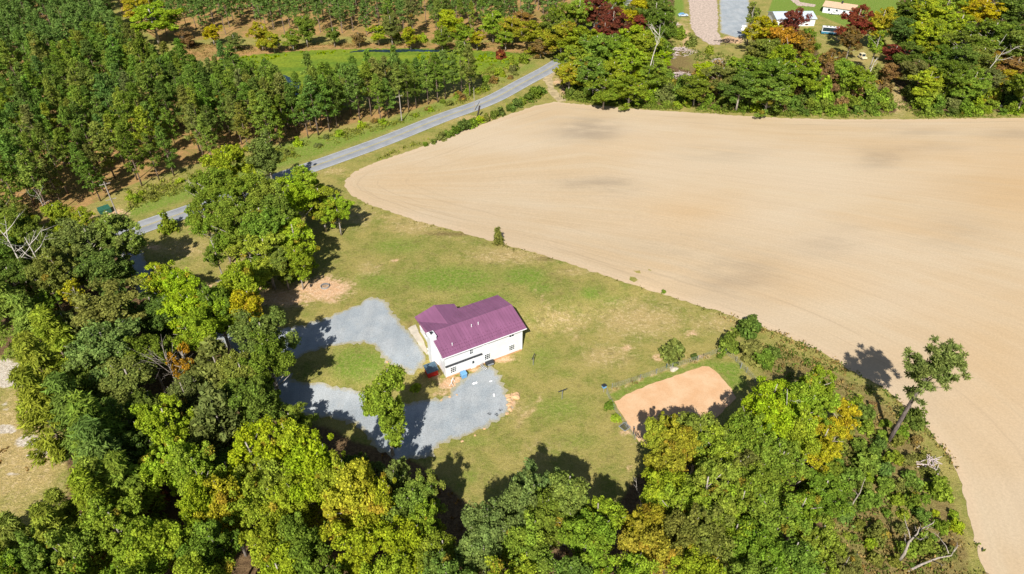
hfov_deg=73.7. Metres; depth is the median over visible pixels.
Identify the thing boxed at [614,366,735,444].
sand arena
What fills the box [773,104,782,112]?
shrub
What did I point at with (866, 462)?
shrub
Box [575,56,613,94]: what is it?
broadleaf tree
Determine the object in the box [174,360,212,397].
broadleaf tree
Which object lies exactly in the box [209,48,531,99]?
grass field
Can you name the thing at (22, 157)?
pine tree
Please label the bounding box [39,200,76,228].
broadleaf tree
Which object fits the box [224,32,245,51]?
broadleaf tree
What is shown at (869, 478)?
shrub
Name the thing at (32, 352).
broadleaf tree
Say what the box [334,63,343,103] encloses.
pine tree
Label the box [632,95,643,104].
shrub
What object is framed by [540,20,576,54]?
broadleaf tree
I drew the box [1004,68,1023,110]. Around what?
broadleaf tree
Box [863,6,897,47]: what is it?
broadleaf tree
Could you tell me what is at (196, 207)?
broadleaf tree
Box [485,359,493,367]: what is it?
covered grill
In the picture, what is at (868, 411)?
shrub
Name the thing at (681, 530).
broadleaf tree
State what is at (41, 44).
pine tree
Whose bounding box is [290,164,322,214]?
broadleaf tree
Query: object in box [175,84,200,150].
pine tree
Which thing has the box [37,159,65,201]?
pine tree
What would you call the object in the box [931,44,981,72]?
broadleaf tree
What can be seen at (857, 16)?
broadleaf tree
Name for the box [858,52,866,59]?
utility buggy
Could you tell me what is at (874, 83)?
shrub
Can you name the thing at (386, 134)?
road marking
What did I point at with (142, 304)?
broadleaf tree
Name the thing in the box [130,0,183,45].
broadleaf tree
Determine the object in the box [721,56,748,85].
broadleaf tree
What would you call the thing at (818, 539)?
broadleaf tree
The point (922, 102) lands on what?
shrub
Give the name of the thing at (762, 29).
broadleaf tree
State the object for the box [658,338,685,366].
shrub
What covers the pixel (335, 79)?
pine tree
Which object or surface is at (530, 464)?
broadleaf tree
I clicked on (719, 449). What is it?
broadleaf tree
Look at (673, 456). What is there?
broadleaf tree
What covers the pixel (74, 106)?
pine tree
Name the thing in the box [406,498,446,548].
broadleaf tree
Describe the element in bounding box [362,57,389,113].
pine tree
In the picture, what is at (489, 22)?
broadleaf tree
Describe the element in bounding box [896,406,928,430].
shrub
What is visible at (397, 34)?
shrub
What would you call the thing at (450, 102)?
shrub
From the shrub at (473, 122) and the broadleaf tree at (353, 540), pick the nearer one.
the broadleaf tree at (353, 540)
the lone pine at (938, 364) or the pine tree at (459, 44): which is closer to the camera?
the lone pine at (938, 364)
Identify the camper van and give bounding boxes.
[821,25,839,35]
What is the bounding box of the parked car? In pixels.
[829,10,840,14]
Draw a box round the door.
[470,358,475,368]
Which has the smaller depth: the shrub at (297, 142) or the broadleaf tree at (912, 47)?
the shrub at (297, 142)
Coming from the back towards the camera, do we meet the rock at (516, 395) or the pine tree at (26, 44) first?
the pine tree at (26, 44)
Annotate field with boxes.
[344,102,1023,573]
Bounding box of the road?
[55,0,631,266]
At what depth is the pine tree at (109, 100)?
198.68 m
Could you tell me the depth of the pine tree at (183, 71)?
213.55 m
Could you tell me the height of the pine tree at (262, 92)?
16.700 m
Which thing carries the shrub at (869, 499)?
on the ground at (586, 334)
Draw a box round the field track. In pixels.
[543,72,565,101]
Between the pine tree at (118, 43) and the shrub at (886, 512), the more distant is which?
the pine tree at (118, 43)
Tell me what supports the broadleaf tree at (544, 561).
on the ground at (586, 334)
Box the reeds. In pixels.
[218,49,515,66]
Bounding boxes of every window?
[450,366,456,373]
[484,353,490,360]
[508,344,514,351]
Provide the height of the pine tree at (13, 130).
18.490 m
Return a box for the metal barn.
[767,11,816,25]
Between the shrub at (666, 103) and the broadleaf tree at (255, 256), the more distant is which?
the shrub at (666, 103)
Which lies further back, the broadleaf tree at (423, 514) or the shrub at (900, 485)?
the shrub at (900, 485)
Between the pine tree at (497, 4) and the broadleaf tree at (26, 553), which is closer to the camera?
the broadleaf tree at (26, 553)
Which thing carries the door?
in the farmhouse
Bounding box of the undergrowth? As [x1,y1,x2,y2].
[556,0,1023,111]
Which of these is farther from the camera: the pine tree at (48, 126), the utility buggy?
the utility buggy
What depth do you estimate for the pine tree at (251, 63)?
222.14 m
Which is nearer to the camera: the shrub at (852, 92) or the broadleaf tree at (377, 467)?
the broadleaf tree at (377, 467)
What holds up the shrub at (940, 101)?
on the ground at (586, 334)
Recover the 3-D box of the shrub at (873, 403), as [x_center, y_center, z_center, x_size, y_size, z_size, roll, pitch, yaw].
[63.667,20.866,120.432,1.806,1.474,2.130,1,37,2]
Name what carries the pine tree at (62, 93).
on the ground at (586, 334)
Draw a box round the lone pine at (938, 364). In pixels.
[887,335,973,442]
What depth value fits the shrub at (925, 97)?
223.76 m
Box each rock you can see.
[511,392,519,399]
[669,366,678,371]
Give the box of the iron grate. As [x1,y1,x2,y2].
[619,422,630,430]
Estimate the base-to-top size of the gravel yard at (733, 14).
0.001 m
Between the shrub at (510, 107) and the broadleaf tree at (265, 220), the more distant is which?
the shrub at (510, 107)
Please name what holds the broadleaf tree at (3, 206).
on the ground at (586, 334)
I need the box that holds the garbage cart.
[460,370,466,378]
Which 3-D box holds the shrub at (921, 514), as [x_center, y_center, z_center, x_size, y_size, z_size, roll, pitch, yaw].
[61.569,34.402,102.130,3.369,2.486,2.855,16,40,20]
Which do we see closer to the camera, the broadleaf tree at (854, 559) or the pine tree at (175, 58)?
the broadleaf tree at (854, 559)
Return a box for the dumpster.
[97,204,111,214]
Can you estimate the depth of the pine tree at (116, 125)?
178.31 m
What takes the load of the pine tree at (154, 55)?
on the ground at (586, 334)
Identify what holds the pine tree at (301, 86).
on the ground at (586, 334)
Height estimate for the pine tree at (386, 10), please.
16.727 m
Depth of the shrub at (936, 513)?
102.88 m
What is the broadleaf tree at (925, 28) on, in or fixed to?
on the ground at (586, 334)
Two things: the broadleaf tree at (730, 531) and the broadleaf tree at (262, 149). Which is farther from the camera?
the broadleaf tree at (262, 149)
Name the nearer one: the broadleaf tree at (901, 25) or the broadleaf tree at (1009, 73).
the broadleaf tree at (1009, 73)
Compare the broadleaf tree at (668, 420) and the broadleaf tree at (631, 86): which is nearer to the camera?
the broadleaf tree at (668, 420)
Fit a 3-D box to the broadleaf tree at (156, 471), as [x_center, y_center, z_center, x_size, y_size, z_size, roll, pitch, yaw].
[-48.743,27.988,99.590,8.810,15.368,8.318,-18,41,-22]
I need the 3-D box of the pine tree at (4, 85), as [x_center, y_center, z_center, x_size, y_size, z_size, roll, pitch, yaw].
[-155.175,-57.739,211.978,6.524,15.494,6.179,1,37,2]
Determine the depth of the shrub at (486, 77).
243.96 m
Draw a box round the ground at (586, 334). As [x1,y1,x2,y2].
[0,0,1023,573]
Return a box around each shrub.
[125,190,137,200]
[133,195,143,203]
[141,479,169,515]
[145,191,156,199]
[156,209,179,234]
[174,177,184,183]
[184,208,200,225]
[186,40,195,45]
[188,173,197,181]
[283,148,290,155]
[288,274,298,281]
[293,136,302,146]
[313,143,322,147]
[335,129,343,136]
[356,120,367,128]
[370,118,377,122]
[377,118,388,124]
[392,33,400,40]
[409,383,421,392]
[417,32,428,43]
[426,106,434,111]
[435,131,447,141]
[443,129,454,137]
[445,100,453,105]
[449,125,460,133]
[457,93,466,101]
[457,118,471,130]
[463,84,473,93]
[468,118,478,129]
[476,115,484,123]
[480,80,490,90]
[482,75,490,82]
[483,115,489,122]
[488,75,498,83]
[490,110,498,119]
[493,226,504,244]
[494,67,505,74]
[495,49,506,59]
[497,107,505,116]
[504,55,519,69]
[506,103,515,111]
[509,65,516,73]
[511,98,522,108]
[518,52,529,63]
[519,97,527,105]
[523,92,536,102]
[528,86,541,99]
[535,85,547,94]
[565,87,574,98]
[571,88,584,99]
[572,81,582,92]
[584,90,592,100]
[603,399,614,411]
[611,413,622,422]
[627,65,641,85]
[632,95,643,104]
[644,87,659,100]
[646,79,658,89]
[646,94,657,104]
[653,83,675,103]
[655,77,675,92]
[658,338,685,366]
[661,68,674,78]
[661,100,670,107]
[671,74,685,95]
[673,100,683,108]
[674,25,687,40]
[675,88,687,101]
[682,99,691,107]
[684,33,698,46]
[690,353,697,359]
[699,103,706,109]
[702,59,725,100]
[704,45,714,54]
[704,93,715,104]
[711,103,720,109]
[716,92,729,104]
[717,327,740,356]
[723,101,732,110]
[734,101,749,112]
[736,314,762,339]
[739,338,763,368]
[743,86,755,107]
[749,103,762,112]
[751,347,775,372]
[762,104,774,114]
[766,345,781,359]
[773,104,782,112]
[786,86,803,100]
[787,94,803,110]
[796,108,809,115]
[796,479,809,492]
[800,74,821,104]
[805,97,817,107]
[810,104,822,115]
[813,75,833,101]
[818,97,833,110]
[824,105,837,116]
[824,459,843,482]
[828,457,843,467]
[832,76,850,102]
[834,96,849,107]
[835,103,848,115]
[836,438,850,453]
[837,466,866,488]
[837,501,857,528]
[846,95,860,107]
[847,86,864,101]
[847,428,855,435]
[847,450,856,460]
[849,105,863,114]
[849,491,856,497]
[850,437,867,453]
[850,534,857,540]
[851,394,864,403]
[851,403,875,425]
[851,449,881,482]
[853,519,866,532]
[856,488,883,511]
[857,418,874,437]
[857,479,872,494]
[860,88,882,110]
[862,521,891,547]
[863,82,877,100]
[863,538,877,551]
[864,472,874,482]
[865,550,883,567]
[866,106,881,115]
[866,443,881,462]
[868,435,887,450]
[869,63,883,80]
[869,400,876,408]
[874,87,889,102]
[875,75,890,84]
[875,429,888,442]
[875,475,896,499]
[877,102,889,111]
[877,461,895,477]
[878,418,892,427]
[880,82,894,91]
[880,507,890,517]
[881,449,905,465]
[885,92,893,101]
[886,553,903,569]
[887,100,897,110]
[889,492,904,505]
[891,434,905,446]
[893,477,907,495]
[893,522,907,535]
[894,540,918,559]
[895,423,909,439]
[895,508,909,521]
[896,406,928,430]
[900,80,916,95]
[901,469,923,493]
[902,451,917,466]
[903,488,921,509]
[907,86,923,103]
[910,434,924,447]
[911,96,933,110]
[911,507,933,527]
[911,528,941,556]
[912,91,932,108]
[915,450,926,465]
[920,465,936,478]
[921,106,937,116]
[921,474,955,503]
[921,493,930,503]
[926,85,943,105]
[929,533,938,544]
[930,95,948,109]
[930,519,950,535]
[932,509,939,516]
[935,105,944,115]
[938,545,957,562]
[941,75,961,98]
[945,95,961,108]
[946,107,958,115]
[948,508,958,518]
[948,540,958,547]
[949,517,965,534]
[958,93,973,109]
[958,104,972,116]
[970,79,987,100]
[970,104,985,114]
[972,95,985,108]
[983,106,993,113]
[984,87,1001,101]
[987,99,999,109]
[1000,108,1008,114]
[1001,78,1020,100]
[1002,95,1017,106]
[1007,100,1023,115]
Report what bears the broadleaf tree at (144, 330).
on the ground at (586, 334)
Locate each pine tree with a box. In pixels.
[0,38,16,74]
[0,49,16,74]
[0,62,8,78]
[0,73,11,101]
[0,77,20,121]
[0,87,15,123]
[0,92,21,125]
[0,108,18,135]
[0,112,23,146]
[0,128,36,194]
[0,134,38,205]
[0,159,20,193]
[0,163,27,201]
[4,102,30,151]
[4,107,22,133]
[5,70,18,87]
[5,86,17,105]
[6,121,36,179]
[9,78,28,106]
[12,30,29,60]
[12,61,33,86]
[12,81,43,142]
[13,51,24,71]
[14,149,47,204]
[15,160,48,205]
[16,90,45,142]
[16,107,47,164]
[17,104,53,171]
[18,131,53,197]
[19,74,51,117]
[21,61,45,95]
[21,100,50,156]
[23,40,42,64]
[26,39,52,67]
[27,30,52,56]
[28,61,43,95]
[29,88,57,130]
[30,55,54,90]
[30,129,54,177]
[33,121,68,194]
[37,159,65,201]
[39,102,57,130]
[40,68,66,105]
[42,56,52,74]
[42,76,67,134]
[42,119,66,167]
[45,87,66,132]
[49,40,66,66]
[49,54,68,88]
[52,129,73,173]
[53,127,83,185]
[55,85,66,111]
[56,41,65,53]
[56,61,70,95]
[57,106,88,144]
[58,101,67,131]
[60,39,79,79]
[61,46,85,79]
[62,97,83,143]
[64,122,88,135]
[65,67,91,106]
[67,57,90,86]
[67,85,95,136]
[67,100,98,165]
[67,142,93,194]
[68,29,87,56]
[69,88,99,140]
[70,39,93,64]
[71,50,94,94]
[71,128,94,164]
[73,29,86,57]
[74,61,101,100]
[76,151,106,200]
[79,21,103,71]
[79,39,102,91]
[80,85,92,120]
[82,144,106,190]
[83,58,98,90]
[84,69,103,103]
[85,121,115,178]
[87,21,97,37]
[88,30,106,71]
[88,95,114,131]
[90,73,117,115]
[91,113,114,159]
[92,40,111,89]
[96,22,112,47]
[96,32,114,77]
[99,25,114,44]
[100,72,116,111]
[101,50,115,77]
[102,113,124,166]
[103,47,129,81]
[104,110,115,138]
[105,35,127,74]
[105,93,129,122]
[108,63,131,113]
[109,92,135,144]
[110,123,137,179]
[112,15,134,42]
[114,86,133,129]
[114,124,146,185]
[115,39,130,78]
[115,91,141,144]
[117,121,136,162]
[118,71,142,122]
[119,34,127,45]
[119,81,149,140]
[120,58,133,82]
[121,22,142,44]
[122,45,133,75]
[125,41,151,73]
[126,55,150,78]
[131,105,158,162]
[132,40,149,74]
[133,86,159,122]
[135,31,153,76]
[135,63,162,124]
[138,132,160,179]
[139,100,161,137]
[144,58,164,113]
[147,97,169,126]
[148,44,165,64]
[148,64,174,118]
[151,52,158,63]
[151,125,177,175]
[153,79,179,134]
[155,57,174,104]
[158,54,172,85]
[159,41,168,54]
[161,52,178,80]
[161,108,180,148]
[162,82,181,125]
[167,62,179,95]
[168,50,181,84]
[172,38,187,60]
[172,55,183,85]
[173,77,184,97]
[175,48,192,68]
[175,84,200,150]
[180,66,193,91]
[182,64,209,90]
[183,78,194,99]
[183,103,205,154]
[184,87,203,122]
[187,83,202,115]
[188,54,203,79]
[192,83,218,122]
[192,114,217,154]
[195,60,214,114]
[199,79,218,130]
[199,105,225,146]
[203,57,218,100]
[209,62,229,93]
[210,55,223,70]
[210,74,225,118]
[210,79,232,132]
[211,64,234,122]
[213,39,229,74]
[217,89,243,137]
[221,43,245,84]
[221,77,244,113]
[224,95,246,144]
[232,102,250,142]
[233,68,251,125]
[236,73,258,130]
[236,82,257,137]
[237,60,250,81]
[240,68,256,83]
[247,60,257,76]
[247,66,259,88]
[247,78,263,133]
[247,89,263,137]
[249,94,279,140]
[254,65,275,92]
[254,66,260,76]
[256,77,274,133]
[256,89,279,141]
[258,57,268,77]
[264,61,279,107]
[265,64,283,120]
[265,105,284,147]
[270,72,290,128]
[273,94,293,137]
[279,82,301,132]
[288,85,300,125]
[289,71,303,116]
[289,95,312,137]
[298,84,314,129]
[299,51,317,74]
[300,75,330,135]
[305,64,331,125]
[310,74,338,131]
[317,62,337,98]
[322,75,345,127]
[323,62,334,84]
[332,76,349,119]
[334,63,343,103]
[337,62,355,115]
[340,74,351,101]
[341,63,366,120]
[346,54,362,112]
[353,61,374,116]
[360,49,374,98]
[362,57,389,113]
[368,73,387,118]
[370,60,388,102]
[377,78,395,117]
[378,55,396,110]
[380,0,393,22]
[387,44,402,98]
[387,52,411,106]
[390,61,404,113]
[397,62,414,111]
[399,66,411,103]
[400,58,413,83]
[403,0,421,28]
[406,67,420,107]
[409,57,427,100]
[418,60,433,103]
[419,55,429,97]
[425,52,447,102]
[428,0,442,29]
[428,54,438,94]
[436,50,458,98]
[438,0,451,25]
[445,53,460,89]
[447,40,465,92]
[455,0,464,14]
[458,43,477,95]
[465,50,477,86]
[467,1,477,24]
[476,0,488,31]
[491,0,506,34]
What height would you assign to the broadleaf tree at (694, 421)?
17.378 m
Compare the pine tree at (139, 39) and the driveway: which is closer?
the pine tree at (139, 39)
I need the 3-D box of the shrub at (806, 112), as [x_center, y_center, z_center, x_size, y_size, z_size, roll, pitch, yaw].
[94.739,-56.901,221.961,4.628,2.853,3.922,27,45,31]
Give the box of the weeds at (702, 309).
[364,203,723,314]
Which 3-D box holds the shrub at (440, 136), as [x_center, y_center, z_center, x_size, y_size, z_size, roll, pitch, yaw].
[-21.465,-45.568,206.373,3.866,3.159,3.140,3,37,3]
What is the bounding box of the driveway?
[792,0,815,6]
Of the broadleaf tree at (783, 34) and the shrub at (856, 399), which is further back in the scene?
the broadleaf tree at (783, 34)
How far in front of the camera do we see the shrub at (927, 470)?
108.71 m
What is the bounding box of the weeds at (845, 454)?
[738,320,985,573]
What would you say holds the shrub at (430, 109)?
on the ground at (586, 334)
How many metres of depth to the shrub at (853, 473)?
107.21 m
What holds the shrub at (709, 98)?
on the ground at (586, 334)
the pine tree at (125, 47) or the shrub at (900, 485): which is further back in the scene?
the pine tree at (125, 47)
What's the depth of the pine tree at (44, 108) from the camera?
192.16 m
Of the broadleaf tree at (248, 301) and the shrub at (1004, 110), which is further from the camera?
the shrub at (1004, 110)
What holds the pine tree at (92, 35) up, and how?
on the ground at (586, 334)
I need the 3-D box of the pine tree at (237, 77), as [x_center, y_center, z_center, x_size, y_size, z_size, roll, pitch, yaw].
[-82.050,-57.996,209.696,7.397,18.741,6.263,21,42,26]
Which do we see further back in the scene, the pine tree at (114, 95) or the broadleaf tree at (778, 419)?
the pine tree at (114, 95)
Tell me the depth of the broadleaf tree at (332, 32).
271.50 m
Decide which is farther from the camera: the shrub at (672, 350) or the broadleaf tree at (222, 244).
the broadleaf tree at (222, 244)
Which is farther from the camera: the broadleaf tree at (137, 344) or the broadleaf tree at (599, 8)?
the broadleaf tree at (599, 8)
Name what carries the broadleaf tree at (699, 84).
on the ground at (586, 334)
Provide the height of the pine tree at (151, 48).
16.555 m
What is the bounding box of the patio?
[408,324,426,353]
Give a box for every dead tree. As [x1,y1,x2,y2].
[0,208,35,280]
[1,225,62,310]
[136,337,195,377]
[646,23,665,79]
[853,477,865,503]
[899,516,927,560]
[908,530,960,571]
[915,520,934,533]
[985,46,1023,73]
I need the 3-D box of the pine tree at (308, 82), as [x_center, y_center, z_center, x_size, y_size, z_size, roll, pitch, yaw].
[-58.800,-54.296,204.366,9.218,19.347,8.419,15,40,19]
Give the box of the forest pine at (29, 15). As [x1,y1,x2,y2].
[0,0,561,195]
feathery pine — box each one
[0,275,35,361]
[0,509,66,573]
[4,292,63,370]
[6,364,72,469]
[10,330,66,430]
[25,502,104,563]
[28,302,78,388]
[40,371,86,463]
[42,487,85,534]
[64,389,153,465]
[65,414,144,506]
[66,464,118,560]
[73,455,148,522]
[101,449,175,530]
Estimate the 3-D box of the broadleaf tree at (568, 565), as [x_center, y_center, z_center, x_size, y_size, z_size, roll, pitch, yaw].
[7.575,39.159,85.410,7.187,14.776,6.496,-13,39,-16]
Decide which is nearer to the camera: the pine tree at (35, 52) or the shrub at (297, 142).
the shrub at (297, 142)
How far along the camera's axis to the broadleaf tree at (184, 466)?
94.26 m
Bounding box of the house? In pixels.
[822,0,858,14]
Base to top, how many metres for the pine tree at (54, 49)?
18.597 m
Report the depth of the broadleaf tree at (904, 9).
281.05 m
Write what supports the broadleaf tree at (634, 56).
on the ground at (586, 334)
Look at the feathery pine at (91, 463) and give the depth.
90.11 m
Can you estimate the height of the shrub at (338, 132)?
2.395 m
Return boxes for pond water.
[350,49,452,52]
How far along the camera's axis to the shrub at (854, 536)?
99.66 m
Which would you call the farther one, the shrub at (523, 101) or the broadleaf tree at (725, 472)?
the shrub at (523, 101)
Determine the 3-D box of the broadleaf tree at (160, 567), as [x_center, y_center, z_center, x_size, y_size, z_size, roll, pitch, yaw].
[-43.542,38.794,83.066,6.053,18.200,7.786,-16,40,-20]
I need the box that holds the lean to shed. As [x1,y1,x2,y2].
[423,361,438,377]
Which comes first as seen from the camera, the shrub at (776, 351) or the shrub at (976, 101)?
the shrub at (776, 351)
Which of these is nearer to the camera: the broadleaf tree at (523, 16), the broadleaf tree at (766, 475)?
the broadleaf tree at (766, 475)
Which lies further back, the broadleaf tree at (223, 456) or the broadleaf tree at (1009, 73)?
the broadleaf tree at (1009, 73)
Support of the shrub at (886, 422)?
on the ground at (586, 334)
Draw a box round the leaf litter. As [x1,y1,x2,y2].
[0,282,805,573]
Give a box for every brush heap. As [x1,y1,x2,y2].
[673,47,697,55]
[673,71,690,78]
[713,38,740,44]
[916,452,941,474]
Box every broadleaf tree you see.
[0,199,10,220]
[0,203,41,242]
[0,215,42,242]
[0,235,33,296]
[0,257,38,297]
[0,548,50,573]
[1,528,62,573]
[8,199,32,223]
[21,245,80,313]
[23,226,66,269]
[24,274,62,305]
[31,290,62,318]
[37,523,109,573]
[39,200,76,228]
[48,214,128,277]
[52,307,87,334]
[53,220,82,247]
[55,260,92,294]
[55,278,90,324]
[60,357,99,395]
[61,316,141,395]
[65,275,147,345]
[66,556,118,573]
[67,247,138,294]
[68,205,99,224]
[76,487,161,568]
[87,353,157,406]
[91,389,125,418]
[94,210,148,284]
[101,285,136,314]
[101,396,154,444]
[107,514,169,573]
[115,430,161,475]
[116,556,168,573]
[117,333,177,394]
[121,0,154,29]
[121,516,198,573]
[126,291,157,324]
[128,387,181,440]
[128,393,197,454]
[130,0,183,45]
[135,260,180,294]
[137,435,206,496]
[138,308,174,340]
[141,294,184,360]
[151,267,200,298]
[155,285,200,334]
[165,341,197,396]
[165,373,211,423]
[165,440,227,495]
[171,305,225,381]
[172,515,243,569]
[172,550,236,573]
[174,30,193,48]
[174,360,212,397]
[175,473,226,534]
[184,166,233,203]
[186,194,219,240]
[187,212,243,263]
[188,335,241,408]
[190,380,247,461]
[193,473,262,556]
[196,281,233,353]
[198,143,257,187]
[200,287,236,348]
[202,24,222,45]
[202,234,225,273]
[205,444,246,490]
[208,194,261,255]
[214,172,265,206]
[214,349,255,396]
[217,258,265,315]
[219,374,285,439]
[223,231,293,289]
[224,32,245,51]
[226,414,290,480]
[226,470,272,536]
[227,305,301,389]
[227,455,290,500]
[228,289,264,323]
[238,205,291,240]
[238,327,296,412]
[238,507,291,568]
[243,129,283,194]
[243,254,269,292]
[245,21,268,50]
[245,176,288,202]
[257,417,310,461]
[257,537,313,573]
[259,183,298,228]
[259,470,328,527]
[260,31,280,53]
[267,245,303,289]
[272,401,318,438]
[274,217,320,269]
[276,511,332,573]
[277,173,319,241]
[280,428,336,505]
[281,28,302,50]
[284,247,312,289]
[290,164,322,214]
[293,15,317,46]
[298,555,348,573]
[304,184,339,231]
[310,449,351,520]
[316,513,378,573]
[318,193,355,235]
[320,457,389,555]
[323,27,340,46]
[329,451,374,472]
[350,32,366,47]
[358,362,406,456]
[359,472,396,530]
[359,551,413,573]
[365,24,385,45]
[365,515,426,573]
[371,461,388,484]
[378,12,402,43]
[379,476,447,548]
[381,456,410,492]
[401,26,421,49]
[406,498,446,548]
[413,467,445,505]
[413,528,457,572]
[418,550,476,573]
[431,26,453,51]
[437,9,463,36]
[451,23,473,48]
[453,536,497,573]
[460,496,508,570]
[470,30,485,50]
[478,10,504,43]
[484,553,536,573]
[495,30,514,50]
[497,15,524,45]
[500,509,549,571]
[501,470,541,531]
[501,544,554,573]
[511,10,533,33]
[512,20,551,52]
[515,457,560,497]
[523,483,570,550]
[528,39,552,58]
[533,12,564,50]
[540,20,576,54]
[545,470,592,544]
[547,1,578,24]
[550,555,593,573]
[552,61,582,88]
[553,44,592,81]
[555,507,615,573]
[556,26,604,60]
[565,0,592,25]
[566,495,626,566]
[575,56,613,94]
[578,33,618,64]
[581,0,611,27]
[583,76,618,109]
[592,21,613,43]
[593,551,659,573]
[595,34,630,67]
[596,58,630,85]
[597,6,631,33]
[604,33,621,44]
[608,4,623,16]
[608,75,650,109]
[609,42,652,79]
[611,0,626,7]
[617,519,684,573]
[618,502,665,537]
[619,0,650,24]
[619,24,657,62]
[625,14,648,31]
[629,31,665,61]
[635,0,676,26]
[639,467,692,514]
[640,57,668,90]
[640,415,668,456]
[643,435,688,475]
[644,10,679,38]
[645,25,656,35]
[645,481,713,537]
[647,36,668,60]
[654,0,672,7]
[654,50,673,65]
[656,411,678,428]
[659,420,707,465]
[661,502,706,573]
[664,45,675,56]
[665,543,726,573]
[676,74,710,106]
[676,411,728,474]
[676,501,737,567]
[685,455,747,531]
[688,418,741,485]
[692,61,714,79]
[692,431,723,469]
[698,481,749,528]
[699,63,736,93]
[711,449,770,490]
[716,71,757,111]
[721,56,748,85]
[721,408,752,449]
[722,473,772,519]
[722,517,764,566]
[723,515,788,573]
[724,412,771,452]
[726,553,777,573]
[729,459,782,521]
[733,55,770,93]
[741,15,782,40]
[741,390,793,438]
[743,39,766,61]
[743,78,792,116]
[744,419,798,483]
[745,1,761,44]
[745,435,811,499]
[748,482,812,540]
[749,57,799,91]
[751,38,783,61]
[751,375,789,402]
[766,26,805,46]
[766,44,797,72]
[775,390,810,437]
[776,403,821,460]
[777,536,825,573]
[778,7,812,31]
[779,485,821,540]
[783,62,815,95]
[787,372,840,436]
[788,364,837,416]
[789,30,815,61]
[789,556,841,573]
[793,51,822,94]
[796,28,821,58]
[797,468,856,517]
[798,513,851,566]
[805,415,846,474]
[813,48,843,71]
[818,53,826,68]
[819,62,840,90]
[825,547,864,573]
[827,397,862,439]
[832,58,861,87]
[833,4,878,44]
[836,65,877,100]
[838,25,863,58]
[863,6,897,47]
[867,29,886,68]
[879,63,902,80]
[882,44,909,62]
[884,16,928,47]
[892,40,924,69]
[894,0,927,18]
[897,58,936,86]
[902,19,946,50]
[907,66,946,95]
[910,0,953,21]
[920,18,957,55]
[921,44,960,66]
[922,41,941,58]
[927,59,974,100]
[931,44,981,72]
[932,0,973,23]
[940,12,984,42]
[941,29,985,60]
[950,66,994,100]
[956,0,1007,27]
[961,17,1016,51]
[971,45,1003,70]
[978,67,1008,93]
[993,0,1023,24]
[993,50,1010,67]
[995,21,1023,51]
[996,55,1023,76]
[998,69,1020,90]
[1001,29,1023,62]
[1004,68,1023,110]
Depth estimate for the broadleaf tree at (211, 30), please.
273.20 m
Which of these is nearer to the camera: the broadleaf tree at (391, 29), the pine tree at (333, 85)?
the pine tree at (333, 85)
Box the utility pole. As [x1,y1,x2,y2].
[99,182,117,213]
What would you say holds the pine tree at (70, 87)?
on the ground at (586, 334)
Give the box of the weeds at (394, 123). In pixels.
[124,51,547,211]
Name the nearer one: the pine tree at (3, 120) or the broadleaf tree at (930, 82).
the pine tree at (3, 120)
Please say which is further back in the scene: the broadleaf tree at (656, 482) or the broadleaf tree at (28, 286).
the broadleaf tree at (28, 286)
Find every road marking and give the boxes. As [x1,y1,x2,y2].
[34,1,630,279]
[134,63,556,229]
[139,59,554,221]
[141,63,557,227]
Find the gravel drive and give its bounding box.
[122,243,512,459]
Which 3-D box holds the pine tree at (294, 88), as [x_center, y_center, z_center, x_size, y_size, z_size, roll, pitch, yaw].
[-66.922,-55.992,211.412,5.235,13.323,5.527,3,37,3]
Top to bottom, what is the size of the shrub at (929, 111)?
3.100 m
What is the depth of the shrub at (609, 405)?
119.94 m
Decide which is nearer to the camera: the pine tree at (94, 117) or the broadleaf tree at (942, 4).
the pine tree at (94, 117)
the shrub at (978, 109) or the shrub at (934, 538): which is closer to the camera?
the shrub at (934, 538)
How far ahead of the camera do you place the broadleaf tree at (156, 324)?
122.08 m
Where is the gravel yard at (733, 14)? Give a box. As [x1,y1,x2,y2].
[719,0,749,37]
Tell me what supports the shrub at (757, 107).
on the ground at (586, 334)
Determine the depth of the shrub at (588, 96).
230.49 m
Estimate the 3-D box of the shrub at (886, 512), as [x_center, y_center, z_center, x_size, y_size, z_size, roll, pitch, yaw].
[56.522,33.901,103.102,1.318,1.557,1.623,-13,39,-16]
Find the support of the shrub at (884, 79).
on the ground at (586, 334)
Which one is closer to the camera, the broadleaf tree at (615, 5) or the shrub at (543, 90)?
the shrub at (543, 90)
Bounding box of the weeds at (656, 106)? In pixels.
[559,94,1021,119]
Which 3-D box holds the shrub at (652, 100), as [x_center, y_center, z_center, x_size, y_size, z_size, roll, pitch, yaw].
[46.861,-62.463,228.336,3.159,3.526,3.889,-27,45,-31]
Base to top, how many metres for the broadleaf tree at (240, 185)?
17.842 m
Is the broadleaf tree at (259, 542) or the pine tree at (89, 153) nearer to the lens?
the broadleaf tree at (259, 542)
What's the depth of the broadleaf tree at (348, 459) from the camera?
103.41 m
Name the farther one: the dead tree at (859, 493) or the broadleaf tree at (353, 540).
the dead tree at (859, 493)
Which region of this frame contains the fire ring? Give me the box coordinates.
[320,283,329,289]
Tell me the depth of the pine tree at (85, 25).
243.36 m
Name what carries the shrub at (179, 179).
on the ground at (586, 334)
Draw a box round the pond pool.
[283,75,300,94]
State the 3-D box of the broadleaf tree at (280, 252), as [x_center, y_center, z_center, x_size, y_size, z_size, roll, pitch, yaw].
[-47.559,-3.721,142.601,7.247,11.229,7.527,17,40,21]
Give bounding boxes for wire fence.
[606,388,635,437]
[612,348,718,385]
[726,348,756,381]
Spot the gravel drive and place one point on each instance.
(432, 424)
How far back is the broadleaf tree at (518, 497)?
87.41 m
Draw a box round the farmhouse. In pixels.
[415,295,526,378]
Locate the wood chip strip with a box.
[688,0,721,44]
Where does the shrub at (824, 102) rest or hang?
on the ground at (586, 334)
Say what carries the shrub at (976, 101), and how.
on the ground at (586, 334)

